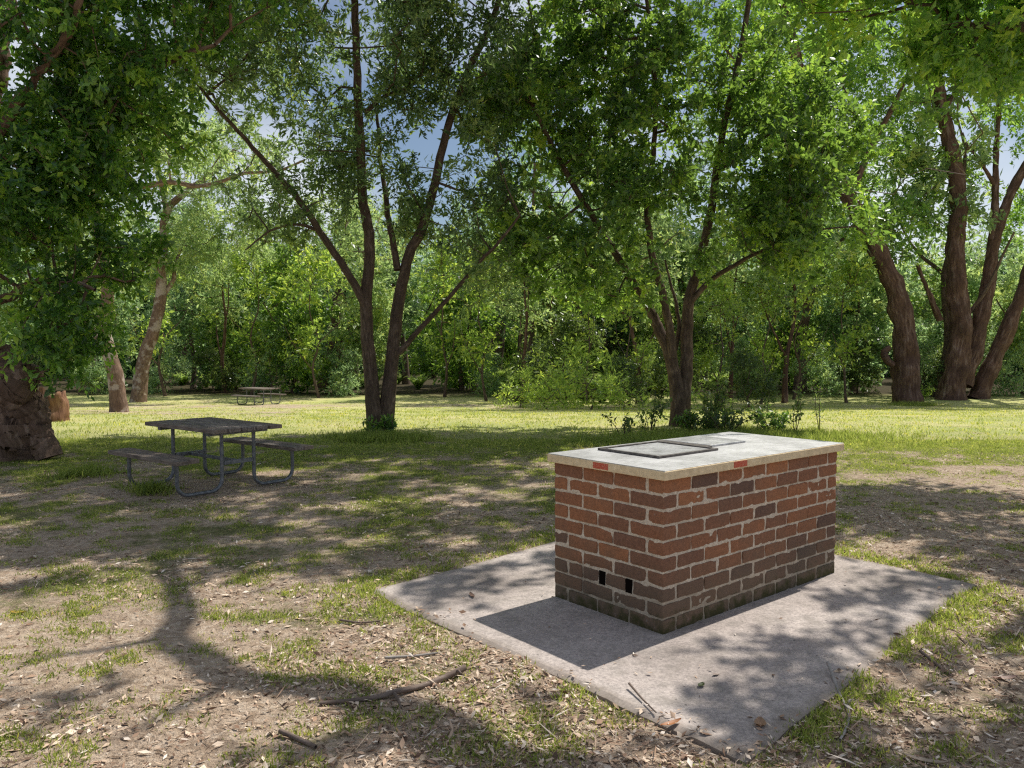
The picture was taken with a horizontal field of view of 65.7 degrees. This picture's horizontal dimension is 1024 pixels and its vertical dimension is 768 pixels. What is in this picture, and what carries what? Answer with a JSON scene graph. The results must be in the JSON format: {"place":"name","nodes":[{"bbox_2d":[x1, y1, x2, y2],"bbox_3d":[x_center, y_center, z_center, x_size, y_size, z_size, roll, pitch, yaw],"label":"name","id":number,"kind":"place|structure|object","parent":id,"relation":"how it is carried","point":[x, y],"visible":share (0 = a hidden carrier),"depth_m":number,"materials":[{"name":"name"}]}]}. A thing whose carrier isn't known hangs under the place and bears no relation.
{"place":"outdoors","nodes":[
{"label":"outdoors","id":0,"kind":"place"},
{"bbox_2d":[0,350,1023,767],"bbox_3d":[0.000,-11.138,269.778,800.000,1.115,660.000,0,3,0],"label":"ground","id":1,"kind":"structure","parent":0,"point":[156,622],"depth_m":5.47,"materials":[{"name":"soil"}]},
{"bbox_2d":[0,269,42,363],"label":"bushy tree","id":2,"kind":"object","parent":1,"relation":"on","point":[8,342],"visible":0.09,"depth_m":43.67,"materials":[{"name":"green plant"}]},
{"bbox_2d":[38,387,69,421],"bbox_3d":[-10.380,0.493,17.888,0.771,0.878,0.748,0,3,0],"label":"tree stump","id":3,"kind":"object","parent":1,"relation":"on","point":[59,407],"visible":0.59,"depth_m":17.71,"materials":[{"name":"orange wood"}]},
{"bbox_2d":[59,349,104,394],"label":"shrub","id":4,"kind":"object","parent":1,"relation":"on","point":[85,385],"visible":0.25,"depth_m":41.10,"materials":[{"name":"green plant"}]},
{"bbox_2d":[69,353,129,394],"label":"shrub","id":5,"kind":"object","parent":1,"relation":"on","point":[101,371],"visible":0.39,"depth_m":41.23,"materials":[{"name":"green plant"}]},
{"bbox_2d":[66,290,144,388],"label":"bushy tree","id":6,"kind":"object","parent":1,"relation":"on","point":[119,303],"visible":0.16,"depth_m":46.00,"materials":[{"name":"green plant"}]},
{"bbox_2d":[113,229,205,395],"bbox_3d":[-17.977,-3.588,39.937,4.144,8.571,4.157,1,3,10],"label":"slim sapling","id":7,"kind":"object","parent":1,"relation":"on","point":[163,325],"visible":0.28,"depth_m":39.52,"materials":[{"name":"green plant"}]},
{"bbox_2d":[130,337,194,394],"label":"shrub","id":8,"kind":"object","parent":1,"relation":"on","point":[152,383],"visible":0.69,"depth_m":41.72,"materials":[{"name":"green plant"}]},
{"bbox_2d":[0,0,326,462],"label":"gnarled tree","id":9,"kind":"object","parent":1,"relation":"on","point":[95,115],"visible":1,"depth_m":10.64,"materials":[{"name":"green plant"}]},
{"bbox_2d":[28,81,303,411],"bbox_3d":[-11.575,-5.104,26.418,9.741,12.192,4.747,0,3,0],"label":"pale gum","id":10,"kind":"object","parent":1,"relation":"on","point":[118,401],"visible":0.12,"depth_m":25.80,"materials":[{"name":"green plant"}]},
{"bbox_2d":[139,179,208,371],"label":"tall gum","id":11,"kind":"object","parent":1,"relation":"on","point":[152,225],"visible":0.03,"depth_m":63.96,"materials":[{"name":"green plant"}]},
{"bbox_2d":[137,268,215,383],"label":"bushy tree","id":12,"kind":"object","parent":1,"relation":"on","point":[187,345],"visible":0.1,"depth_m":53.48,"materials":[{"name":"green plant"}]},
{"bbox_2d":[131,229,241,388],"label":"bushy tree","id":13,"kind":"object","parent":1,"relation":"on","point":[178,313],"visible":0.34,"depth_m":45.46,"materials":[{"name":"green plant"}]},
{"bbox_2d":[114,85,284,402],"bbox_3d":[-14.604,-6.665,36.512,8.814,15.351,5.106,0,3,0],"label":"leaning gum","id":14,"kind":"object","parent":1,"relation":"on","point":[161,287],"visible":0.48,"depth_m":35.99,"materials":[{"name":"green plant"}]},
{"bbox_2d":[108,417,313,496],"bbox_3d":[-3.452,0.803,9.152,1.514,0.712,1.712,2,4,38],"label":"picnic table","id":15,"kind":"object","parent":1,"relation":"on","point":[212,426],"visible":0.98,"depth_m":8.96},
{"bbox_2d":[188,343,247,392],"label":"shrub","id":16,"kind":"object","parent":1,"relation":"on","point":[228,373],"visible":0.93,"depth_m":43.02,"materials":[{"name":"green plant"}]},
{"bbox_2d":[180,200,266,392],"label":"slim sapling","id":17,"kind":"object","parent":1,"relation":"on","point":[232,307],"visible":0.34,"depth_m":42.68,"materials":[{"name":"green plant"}]},
{"bbox_2d":[184,267,275,389],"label":"bushy tree","id":18,"kind":"object","parent":1,"relation":"on","point":[233,347],"visible":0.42,"depth_m":45.47,"materials":[{"name":"green plant"}]},
{"bbox_2d":[212,270,277,369],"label":"bushy tree","id":19,"kind":"object","parent":1,"relation":"on","point":[259,312],"visible":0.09,"depth_m":55.36,"materials":[{"name":"green plant"}]},
{"bbox_2d":[205,232,298,394],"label":"slim sapling","id":20,"kind":"object","parent":1,"relation":"on","point":[236,262],"visible":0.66,"depth_m":40.73,"materials":[{"name":"green plant"}]},
{"bbox_2d":[231,387,285,404],"bbox_3d":[-10.868,0.521,34.067,1.516,0.713,1.712,2,3,30],"label":"picnic table","id":21,"kind":"object","parent":1,"relation":"on","point":[258,388],"visible":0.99,"depth_m":33.92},
{"bbox_2d":[234,326,302,393],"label":"shrub","id":22,"kind":"object","parent":1,"relation":"on","point":[261,379],"visible":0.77,"depth_m":41.55,"materials":[{"name":"green plant"}]},
{"bbox_2d":[228,231,350,394],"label":"bushy tree","id":23,"kind":"object","parent":1,"relation":"on","point":[299,316],"visible":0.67,"depth_m":41.69,"materials":[{"name":"green plant"}]},
{"bbox_2d":[278,728,316,748],"bbox_3d":[-0.869,1.441,3.226,0.217,0.028,0.026,2,3,33],"label":"fallen stick","id":24,"kind":"object","parent":1,"relation":"on","point":[290,735],"visible":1,"depth_m":3.23,"materials":[{"name":"wood"}]},
{"bbox_2d":[280,217,341,370],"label":"tall gum","id":25,"kind":"object","parent":1,"relation":"on","point":[321,291],"visible":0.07,"depth_m":65.55,"materials":[{"name":"green plant"}]},
{"bbox_2d":[270,245,358,397],"bbox_3d":[-9.868,-3.187,39.135,3.798,7.857,3.811,2,3,36],"label":"slim sapling","id":26,"kind":"object","parent":1,"relation":"on","point":[325,269],"visible":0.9,"depth_m":38.53,"materials":[{"name":"green plant"}]},
{"bbox_2d":[296,327,364,393],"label":"shrub","id":27,"kind":"object","parent":1,"relation":"on","point":[334,350],"visible":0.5,"depth_m":42.46,"materials":[{"name":"green plant"}]},
{"bbox_2d":[266,181,402,388],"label":"dark forked tree","id":28,"kind":"object","parent":1,"relation":"on","point":[349,262],"visible":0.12,"depth_m":47.30,"materials":[{"name":"green plant"}]},
{"bbox_2d":[320,347,363,396],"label":"shrub","id":29,"kind":"object","parent":1,"relation":"on","point":[344,387],"visible":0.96,"depth_m":40.09,"materials":[{"name":"green plant"}]},
{"bbox_2d":[315,206,380,374],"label":"tall gum","id":30,"kind":"object","parent":1,"relation":"on","point":[345,293],"visible":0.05,"depth_m":56.11,"materials":[{"name":"green plant"}]},
{"bbox_2d":[145,0,571,431],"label":"twin stem tree","id":31,"kind":"object","parent":1,"relation":"on","point":[403,78],"visible":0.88,"depth_m":14.27,"materials":[{"name":"green plant"}]},
{"bbox_2d":[312,196,415,333],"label":"slim sapling","id":32,"kind":"object","parent":1,"relation":"on","point":[382,265],"visible":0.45,"depth_m":41.40,"materials":[{"name":"green plant"}]},
{"bbox_2d":[329,255,412,375],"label":"yellow tree","id":33,"kind":"object","parent":1,"relation":"on","point":[352,341],"visible":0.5,"depth_m":43.19,"materials":[{"name":"green plant"}]},
{"bbox_2d":[358,413,398,432],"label":"leafy weed","id":34,"kind":"object","parent":1,"relation":"on","point":[385,422],"visible":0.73,"depth_m":14.09,"materials":[{"name":"green plant"}]},
{"bbox_2d":[355,191,439,383],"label":"tall gum","id":35,"kind":"object","parent":1,"relation":"on","point":[409,301],"visible":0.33,"depth_m":52.91,"materials":[{"name":"green plant"}]},
{"bbox_2d":[403,274,463,377],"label":"bushy tree","id":36,"kind":"object","parent":1,"relation":"on","point":[422,368],"visible":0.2,"depth_m":62.38,"materials":[{"name":"green plant"}]},
{"bbox_2d":[407,226,487,396],"bbox_3d":[-3.708,-3.534,39.504,4.157,8.571,4.144,3,4,42],"label":"slim sapling","id":37,"kind":"object","parent":1,"relation":"on","point":[439,268],"visible":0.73,"depth_m":39.39,"materials":[{"name":"green plant"}]},
{"bbox_2d":[401,238,512,390],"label":"bushy tree","id":38,"kind":"object","parent":1,"relation":"on","point":[461,373],"visible":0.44,"depth_m":45.52,"materials":[{"name":"green plant"}]},
{"bbox_2d":[440,248,518,400],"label":"slim sapling","id":39,"kind":"object","parent":1,"relation":"on","point":[483,340],"visible":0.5,"depth_m":36.52,"materials":[{"name":"green plant"}]},
{"bbox_2d":[471,352,510,396],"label":"shrub","id":40,"kind":"object","parent":1,"relation":"on","point":[490,386],"visible":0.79,"depth_m":40.26,"materials":[{"name":"green plant"}]},
{"bbox_2d":[425,179,575,372],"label":"broad dark tree","id":41,"kind":"object","parent":1,"relation":"on","point":[498,350],"visible":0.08,"depth_m":50.98,"materials":[{"name":"green plant"}]},
{"bbox_2d":[502,310,520,373],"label":"bushy tree","id":42,"kind":"object","parent":1,"relation":"on","point":[510,347],"visible":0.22,"depth_m":66.17,"materials":[{"name":"green plant"}]},
{"bbox_2d":[0,450,1023,767],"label":"leaf litter","id":43,"kind":"object","parent":1,"relation":"on","point":[634,734],"visible":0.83,"depth_m":3.61,"materials":[{"name":"plant"}]},
{"bbox_2d":[320,665,466,708],"bbox_3d":[-0.488,1.415,3.617,0.718,0.054,0.269,-2,3,-28],"label":"fallen stick","id":44,"kind":"object","parent":43,"relation":"on","point":[445,676],"visible":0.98,"depth_m":3.66,"materials":[{"name":"wood"}]},
{"bbox_2d":[1,219,1023,377],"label":"woods","id":45,"kind":"object","parent":1,"relation":"on","point":[129,371],"visible":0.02,"depth_m":67.07,"materials":[{"name":"green plant"}]},
{"bbox_2d":[492,365,541,407],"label":"bush","id":46,"kind":"object","parent":1,"relation":"on","point":[512,395],"visible":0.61,"depth_m":30.83,"materials":[{"name":"green plant"}]},
{"bbox_2d":[474,200,571,402],"bbox_3d":[0.571,-3.925,35.873,4.964,9.657,5.057,1,3,11],"label":"slim sapling","id":47,"kind":"object","parent":1,"relation":"on","point":[526,319],"visible":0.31,"depth_m":35.92,"materials":[{"name":"green plant"}]},
{"bbox_2d":[463,120,618,362],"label":"tall gum","id":48,"kind":"object","parent":1,"relation":"on","point":[566,203],"visible":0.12,"depth_m":42.06,"materials":[{"name":"green plant"}]},
{"bbox_2d":[497,214,600,360],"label":"tree","id":49,"kind":"object","parent":1,"relation":"on","point":[541,330],"visible":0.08,"depth_m":44.72,"materials":[{"name":"green plant"}]},
{"bbox_2d":[511,359,587,410],"bbox_3d":[1.375,0.168,28.413,2.795,2.240,2.032,0,3,-6],"label":"bush","id":50,"kind":"object","parent":1,"relation":"on","point":[528,392],"visible":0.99,"depth_m":28.38,"materials":[{"name":"green plant"}]},
{"bbox_2d":[502,304,610,400],"bbox_3d":[1.942,-1.358,36.408,4.784,4.694,4.596,3,4,44],"label":"shrub","id":51,"kind":"object","parent":1,"relation":"on","point":[577,325],"visible":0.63,"depth_m":35.85,"materials":[{"name":"green plant"}]},
{"bbox_2d":[522,286,604,373],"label":"thin sapling","id":52,"kind":"object","parent":1,"relation":"on","point":[591,357],"visible":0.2,"depth_m":41.85,"materials":[{"name":"green plant"}]},
{"bbox_2d":[529,336,602,408],"bbox_3d":[2.189,-0.249,31.446,3.048,3.360,4.192,0,3,-9],"label":"bush","id":53,"kind":"object","parent":1,"relation":"on","point":[559,378],"visible":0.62,"depth_m":30.67,"materials":[{"name":"green plant"}]},
{"bbox_2d":[552,265,619,403],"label":"slim sapling","id":54,"kind":"object","parent":1,"relation":"on","point":[578,337],"visible":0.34,"depth_m":35.17,"materials":[{"name":"green plant"}]},
{"bbox_2d":[545,344,633,409],"bbox_3d":[2.730,-0.059,29.326,3.633,2.912,2.642,-2,4,-37],"label":"bush","id":55,"kind":"object","parent":1,"relation":"on","point":[598,390],"visible":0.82,"depth_m":29.33,"materials":[{"name":"green plant"}]},
{"bbox_2d":[561,250,649,376],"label":"bushy tree","id":56,"kind":"object","parent":1,"relation":"on","point":[619,327],"visible":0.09,"depth_m":44.10,"materials":[{"name":"green plant"}]},
{"bbox_2d":[577,321,635,377],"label":"shrub","id":57,"kind":"object","parent":1,"relation":"on","point":[625,337],"visible":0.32,"depth_m":43.34,"materials":[{"name":"green plant"}]},
{"bbox_2d":[601,412,634,434],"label":"leafy weed","id":58,"kind":"object","parent":1,"relation":"on","point":[627,422],"visible":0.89,"depth_m":14.22,"materials":[{"name":"green plant"}]},
{"bbox_2d":[557,139,689,376],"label":"tall gum","id":59,"kind":"object","parent":1,"relation":"on","point":[672,273],"visible":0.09,"depth_m":43.02,"materials":[{"name":"green plant"}]},
{"bbox_2d":[600,351,650,407],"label":"shrub","id":60,"kind":"object","parent":1,"relation":"on","point":[639,386],"visible":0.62,"depth_m":30.95,"materials":[{"name":"green plant"}]},
{"bbox_2d":[596,369,656,410],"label":"bush","id":61,"kind":"object","parent":1,"relation":"on","point":[621,396],"visible":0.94,"depth_m":27.54,"materials":[{"name":"green plant"}]},
{"bbox_2d":[604,267,665,405],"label":"slim sapling","id":62,"kind":"object","parent":1,"relation":"on","point":[640,348],"visible":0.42,"depth_m":32.14,"materials":[{"name":"green plant"}]},
{"bbox_2d":[585,193,692,385],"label":"tree","id":63,"kind":"object","parent":1,"relation":"on","point":[647,332],"visible":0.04,"depth_m":45.94,"materials":[{"name":"green plant"}]},
{"bbox_2d":[588,180,703,403],"bbox_3d":[5.606,-4.364,34.868,5.562,10.623,5.460,-1,3,-18],"label":"slim sapling","id":64,"kind":"object","parent":1,"relation":"on","point":[661,254],"visible":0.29,"depth_m":34.60,"materials":[{"name":"green plant"}]},
{"bbox_2d":[635,396,671,429],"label":"leafy weed","id":65,"kind":"object","parent":1,"relation":"on","point":[656,407],"visible":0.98,"depth_m":15.10,"materials":[{"name":"green plant"}]},
{"bbox_2d":[374,541,976,764],"bbox_3d":[1.093,1.395,5.264,2.826,0.117,3.431,3,4,44],"label":"concrete pad","id":66,"kind":"object","parent":1,"relation":"on","point":[809,634],"visible":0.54,"depth_m":4.33,"materials":[{"name":"concrete"}]},
{"bbox_2d":[547,432,843,633],"bbox_3d":[1.268,0.874,5.281,1.942,0.936,0.942,-2,4,-40],"label":"brick barbecue","id":67,"kind":"object","parent":66,"relation":"on","point":[664,536],"visible":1,"depth_m":4.77,"materials":[{"name":"red"}]},
{"bbox_2d":[448,0,906,426],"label":"multi stem tree","id":68,"kind":"object","parent":1,"relation":"on","point":[791,208],"visible":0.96,"depth_m":15.17,"materials":[{"name":"green plant"}]},
{"bbox_2d":[634,319,734,402],"bbox_3d":[7.287,-1.093,35.084,4.213,4.302,4.385,-1,3,-25],"label":"shrub","id":69,"kind":"object","parent":1,"relation":"on","point":[657,368],"visible":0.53,"depth_m":34.63,"materials":[{"name":"green plant"}]},
{"bbox_2d":[646,282,728,389],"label":"bushy tree","id":70,"kind":"object","parent":1,"relation":"on","point":[695,317],"visible":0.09,"depth_m":44.92,"materials":[{"name":"green plant"}]},
{"bbox_2d":[656,368,728,409],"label":"bush","id":71,"kind":"object","parent":1,"relation":"on","point":[693,393],"visible":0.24,"depth_m":28.50,"materials":[{"name":"green plant"}]},
{"bbox_2d":[657,407,728,430],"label":"leafy weed","id":72,"kind":"object","parent":1,"relation":"on","point":[683,420],"visible":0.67,"depth_m":15.06,"materials":[{"name":"green plant"}]},
{"bbox_2d":[641,112,750,390],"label":"tall gum","id":73,"kind":"object","parent":1,"relation":"on","point":[682,279],"visible":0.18,"depth_m":44.96,"materials":[{"name":"green plant"}]},
{"bbox_2d":[699,376,733,416],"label":"leafy weed","id":74,"kind":"object","parent":1,"relation":"on","point":[710,404],"visible":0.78,"depth_m":15.64,"materials":[{"name":"green plant"}]},
{"bbox_2d":[693,264,753,405],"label":"slim sapling","id":75,"kind":"object","parent":1,"relation":"on","point":[722,285],"visible":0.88,"depth_m":33.48,"materials":[{"name":"green plant"}]},
{"bbox_2d":[681,406,765,430],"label":"leafy weed","id":76,"kind":"object","parent":1,"relation":"on","point":[714,421],"visible":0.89,"depth_m":14.79,"materials":[{"name":"green plant"}]},
{"bbox_2d":[673,196,787,402],"bbox_3d":[9.912,-3.914,35.816,5.057,9.657,4.964,-3,4,-45],"label":"slim sapling","id":77,"kind":"object","parent":1,"relation":"on","point":[736,273],"visible":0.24,"depth_m":35.45,"materials":[{"name":"green plant"}]},
{"bbox_2d":[707,334,774,397],"bbox_3d":[11.497,-0.765,39.850,2.952,3.544,3.472,-2,4,-37],"label":"shrub","id":78,"kind":"object","parent":1,"relation":"on","point":[742,341],"visible":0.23,"depth_m":39.76,"materials":[{"name":"green plant"}]},
{"bbox_2d":[713,268,770,379],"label":"bushy tree","id":79,"kind":"object","parent":1,"relation":"on","point":[743,328],"visible":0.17,"depth_m":50.34,"materials":[{"name":"green plant"}]},
{"bbox_2d":[723,343,784,407],"bbox_3d":[9.746,-0.304,32.251,2.790,2.738,2.681,0,3,-5],"label":"shrub","id":80,"kind":"object","parent":1,"relation":"on","point":[763,384],"visible":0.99,"depth_m":31.82,"materials":[{"name":"green plant"}]},
{"bbox_2d":[729,263,809,403],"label":"slim sapling","id":81,"kind":"object","parent":1,"relation":"on","point":[763,352],"visible":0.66,"depth_m":34.83,"materials":[{"name":"green plant"}]},
{"bbox_2d":[743,405,797,430],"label":"leafy weed","id":82,"kind":"object","parent":1,"relation":"on","point":[780,422],"visible":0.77,"depth_m":15.04,"materials":[{"name":"green plant"}]},
{"bbox_2d":[744,258,833,390],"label":"bushy tree","id":83,"kind":"object","parent":1,"relation":"on","point":[786,326],"visible":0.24,"depth_m":45.64,"materials":[{"name":"green plant"}]},
{"bbox_2d":[786,377,805,430],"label":"leafy weed","id":84,"kind":"object","parent":1,"relation":"on","point":[798,402],"visible":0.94,"depth_m":14.91,"materials":[{"name":"green plant"}]},
{"bbox_2d":[727,158,865,402],"bbox_3d":[12.390,-4.866,35.761,6.068,11.589,5.957,-1,3,-14],"label":"slim sapling","id":85,"kind":"object","parent":1,"relation":"on","point":[784,398],"visible":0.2,"depth_m":35.46,"materials":[{"name":"green plant"}]},
{"bbox_2d":[751,257,844,399],"bbox_3d":[13.703,-3.092,37.502,3.811,7.857,3.798,-1,3,-25],"label":"slim sapling","id":86,"kind":"object","parent":1,"relation":"on","point":[804,343],"visible":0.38,"depth_m":37.99,"materials":[{"name":"green plant"}]},
{"bbox_2d":[673,0,947,403],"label":"leaning red tree","id":87,"kind":"object","parent":1,"relation":"on","point":[904,365],"visible":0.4,"depth_m":35.76,"materials":[{"name":"green plant"}]},
{"bbox_2d":[735,82,901,392],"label":"tall gum","id":88,"kind":"object","parent":1,"relation":"on","point":[805,320],"visible":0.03,"depth_m":43.14,"materials":[{"name":"green plant"}]},
{"bbox_2d":[788,340,852,397],"bbox_3d":[15.570,-0.628,40.093,3.125,3.191,2.658,2,3,36],"label":"shrub","id":89,"kind":"object","parent":1,"relation":"on","point":[830,375],"visible":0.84,"depth_m":39.90,"materials":[{"name":"green plant"}]},
{"bbox_2d":[798,246,880,402],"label":"slim sapling","id":90,"kind":"object","parent":1,"relation":"on","point":[855,275],"visible":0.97,"depth_m":35.49,"materials":[{"name":"green plant"}]},
{"bbox_2d":[826,661,852,740],"bbox_3d":[1.485,1.414,3.557,0.094,0.064,0.720,1,3,18],"label":"fallen stick","id":91,"kind":"object","parent":1,"relation":"on","point":[835,683],"visible":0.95,"depth_m":3.65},
{"bbox_2d":[793,240,909,391],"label":"bushy tree","id":92,"kind":"object","parent":1,"relation":"on","point":[825,318],"visible":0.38,"depth_m":43.50,"materials":[{"name":"green plant"}]},
{"bbox_2d":[829,335,886,394],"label":"shrub","id":93,"kind":"object","parent":1,"relation":"on","point":[855,375],"visible":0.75,"depth_m":41.35,"materials":[{"name":"green plant"}]},
{"bbox_2d":[753,0,1023,209],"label":"overhanging tree","id":94,"kind":"object","parent":1,"relation":"on","point":[992,62],"visible":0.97,"depth_m":10.49,"materials":[{"name":"green plant"}]},
{"bbox_2d":[878,273,941,374],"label":"bushy tree","id":95,"kind":"object","parent":1,"relation":"on","point":[919,338],"visible":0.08,"depth_m":54.33,"materials":[{"name":"green plant"}]},
{"bbox_2d":[848,80,1014,396],"bbox_3d":[20.847,-7.355,40.570,7.588,16.152,8.021,0,3,9],"label":"tall gum","id":96,"kind":"object","parent":1,"relation":"on","point":[909,165],"visible":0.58,"depth_m":38.63,"materials":[{"name":"green plant"}]},
{"bbox_2d":[918,338,944,396],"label":"shrub","id":97,"kind":"object","parent":1,"relation":"on","point":[922,346],"visible":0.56,"depth_m":39.81,"materials":[{"name":"green plant"}]},
{"bbox_2d":[851,0,1023,400],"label":"spreading red tree","id":98,"kind":"object","parent":1,"relation":"on","point":[964,354],"visible":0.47,"depth_m":38.10,"materials":[{"name":"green plant"}]},
{"bbox_2d":[914,247,996,373],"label":"bushy tree","id":99,"kind":"object","parent":1,"relation":"on","point":[931,333],"visible":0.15,"depth_m":44.78,"materials":[{"name":"green plant"}]},
{"bbox_2d":[920,335,990,392],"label":"shrub","id":100,"kind":"object","parent":1,"relation":"on","point":[934,366],"visible":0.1,"depth_m":40.12,"materials":[{"name":"green plant"}]},
{"bbox_2d":[970,329,1023,396],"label":"shrub","id":101,"kind":"object","parent":1,"relation":"on","point":[1003,383],"visible":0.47,"depth_m":40.57,"materials":[{"name":"green plant"}]},
{"bbox_2d":[971,231,1023,393],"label":"bushy tree","id":102,"kind":"object","parent":1,"relation":"on","point":[1009,280],"visible":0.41,"depth_m":42.10,"materials":[{"name":"green plant"}]},
{"bbox_2d":[973,211,1023,293],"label":"tall gum","id":103,"kind":"object","parent":1,"relation":"on","point":[986,230],"visible":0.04,"depth_m":66.49,"materials":[{"name":"green plant"}]},
{"bbox_2d":[0,400,1023,767],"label":"grass","id":104,"kind":"structure","parent":0,"point":[406,438],"depth_m":7.17,"materials":[{"name":"plant"}]},
{"bbox_2d":[2,0,1023,343],"label":"sky","id":105,"kind":"structure","parent":0,"point":[429,146],"materials":[{"name":"blue"}]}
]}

